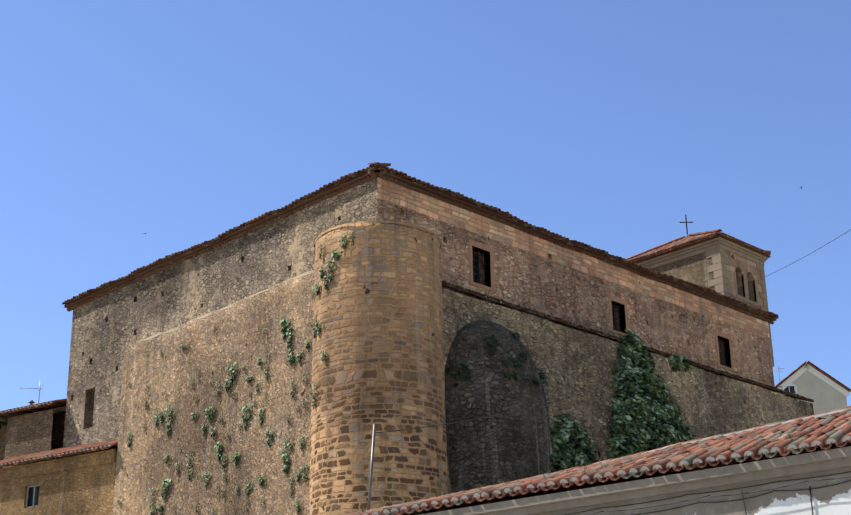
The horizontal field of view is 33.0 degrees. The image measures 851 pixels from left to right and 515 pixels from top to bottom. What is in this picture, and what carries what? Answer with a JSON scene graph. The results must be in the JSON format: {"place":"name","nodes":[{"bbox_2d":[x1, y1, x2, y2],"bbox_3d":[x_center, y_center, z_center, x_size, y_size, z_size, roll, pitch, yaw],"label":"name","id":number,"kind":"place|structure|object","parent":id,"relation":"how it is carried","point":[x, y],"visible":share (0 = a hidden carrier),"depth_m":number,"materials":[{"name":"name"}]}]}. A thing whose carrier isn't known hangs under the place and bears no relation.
{"place":"outdoors","nodes":[
{"label":"outdoors","id":0,"kind":"place"},
{"bbox_2d":[112,270,314,514],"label":"stone wall","id":1,"kind":"structure","parent":0,"point":[243,340],"depth_m":51.30,"materials":[{"name":"beige stone"}]},
{"bbox_2d":[116,231,355,514],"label":"climbing plants","id":2,"kind":"object","parent":1,"relation":"attached to","point":[231,377],"visible":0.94,"depth_m":49.85,"materials":[{"name":"green plant"}]},
{"bbox_2d":[62,177,377,457],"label":"upper wall","id":3,"kind":"structure","parent":0,"point":[108,330],"depth_m":57.01,"materials":[{"name":"beige stone"}]},
{"bbox_2d":[309,220,447,514],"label":"round tower","id":4,"kind":"structure","parent":0,"point":[378,309],"depth_m":45.46,"materials":[{"name":"brown stone"}]},
{"bbox_2d":[0,0,850,410],"label":"sky","id":5,"kind":"structure","parent":0,"point":[600,124],"materials":[{"name":"blue"}]},
{"bbox_2d":[442,281,814,493],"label":"lower wall","id":6,"kind":"structure","parent":0,"point":[718,403],"depth_m":54.09,"materials":[{"name":"stone"}]},
{"bbox_2d":[445,315,551,492],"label":"arched recess","id":7,"kind":"structure","parent":6,"relation":"in","point":[493,450],"depth_m":47.54,"materials":[{"name":"grey stone"}]},
{"bbox_3d":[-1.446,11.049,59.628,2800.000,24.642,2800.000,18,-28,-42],"label":"ground","id":8,"kind":"structure","parent":0,"visible":0},
{"bbox_2d":[0,409,53,468],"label":"house walls","id":9,"kind":"structure","parent":8,"relation":"on","point":[25,434],"depth_m":61.06,"materials":[{"name":"brown stone"}]},
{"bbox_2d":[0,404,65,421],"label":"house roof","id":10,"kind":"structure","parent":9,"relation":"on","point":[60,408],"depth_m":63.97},
{"bbox_2d":[0,398,66,414],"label":"house roof","id":11,"kind":"structure","parent":9,"relation":"on","point":[42,405],"depth_m":61.20,"materials":[{"name":"brown tile"}]},
{"bbox_2d":[19,381,42,402],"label":"tv aerial","id":12,"kind":"object","parent":11,"relation":"on","point":[39,388],"visible":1,"depth_m":66.09,"materials":[{"name":"metal"}]},
{"bbox_2d":[50,411,65,459],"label":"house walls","id":13,"kind":"structure","parent":8,"relation":"on","point":[57,436],"depth_m":63.59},
{"bbox_2d":[0,449,116,514],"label":"lean to walls","id":14,"kind":"structure","parent":8,"relation":"on","point":[83,484],"depth_m":56.52,"materials":[{"name":"yellow paint"}]},
{"bbox_2d":[0,439,117,466],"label":"lean to roof","id":15,"kind":"object","parent":14,"relation":"on","point":[64,451],"visible":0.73,"depth_m":57.35,"materials":[{"name":"red tile"}]},
{"bbox_2d":[377,177,774,391],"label":"church wall","id":16,"kind":"structure","parent":8,"relation":"on","point":[493,258],"depth_m":56.29,"materials":[{"name":"brown stone"}]},
{"bbox_2d":[62,162,778,323],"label":"roof eaves","id":17,"kind":"object","parent":16,"relation":"on","point":[373,170],"visible":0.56,"depth_m":55.41,"materials":[{"name":"brown tile"}]},
{"bbox_2d":[376,229,850,432],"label":"overhead wires","id":18,"kind":"object","parent":16,"relation":"attached to","point":[571,396],"visible":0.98,"depth_m":42.46,"materials":[{"name":"black metal"}]},
{"bbox_2d":[445,283,798,472],"bbox_3d":[9.468,6.994,55.128,23.619,9.062,2.106,18,-28,-42],"label":"ivy shrub","id":19,"kind":"object","parent":16,"relation":"attached to","point":[653,426],"depth_m":54.35,"materials":[{"name":"green plant"}]},
{"bbox_2d":[637,237,773,366],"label":"bell tower walls","id":20,"kind":"structure","parent":16,"relation":"on","point":[725,267],"depth_m":66.55,"materials":[{"name":"beige stone"}]},
{"bbox_2d":[625,229,770,262],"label":"tower roof","id":21,"kind":"structure","parent":20,"relation":"on","point":[679,243],"depth_m":67.54,"materials":[{"name":"brown tile"}]},
{"bbox_2d":[680,215,692,236],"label":"cross","id":22,"kind":"object","parent":21,"relation":"on","point":[686,222],"visible":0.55,"depth_m":69.68,"materials":[{"name":"black metal"}]},
{"bbox_2d":[420,446,850,514],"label":"house walls","id":23,"kind":"structure","parent":8,"relation":"on","point":[833,500],"depth_m":22.30,"materials":[{"name":"grey paint"}]},
{"bbox_2d":[343,406,850,514],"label":"house roof","id":24,"kind":"structure","parent":23,"relation":"on","point":[829,430],"depth_m":24.15,"materials":[{"name":"tile"}]},
{"bbox_2d":[367,424,384,509],"bbox_3d":[-1.122,4.895,31.646,0.489,2.526,0.133,10,-23,-26],"label":"street mast","id":25,"kind":"object","parent":24,"relation":"on","point":[371,466],"visible":1,"depth_m":31.71,"materials":[{"name":"grey metal"}]},
{"bbox_2d":[349,428,815,512],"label":"roof weeds","id":26,"kind":"object","parent":24,"relation":"on","point":[683,454],"visible":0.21,"depth_m":24.35,"materials":[{"name":"green plant"}]},
{"bbox_2d":[564,471,850,514],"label":"electrical cables","id":27,"kind":"object","parent":23,"relation":"attached to","point":[809,489],"visible":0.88,"depth_m":22.14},
{"bbox_2d":[776,363,849,413],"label":"house walls","id":28,"kind":"structure","parent":8,"relation":"on","point":[822,391],"depth_m":128.66,"materials":[{"name":"beige paint"}]},
{"bbox_2d":[775,361,850,391],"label":"house roof","id":29,"kind":"structure","parent":28,"relation":"on","point":[819,370],"depth_m":128.88,"materials":[{"name":"red tile"}]}
]}

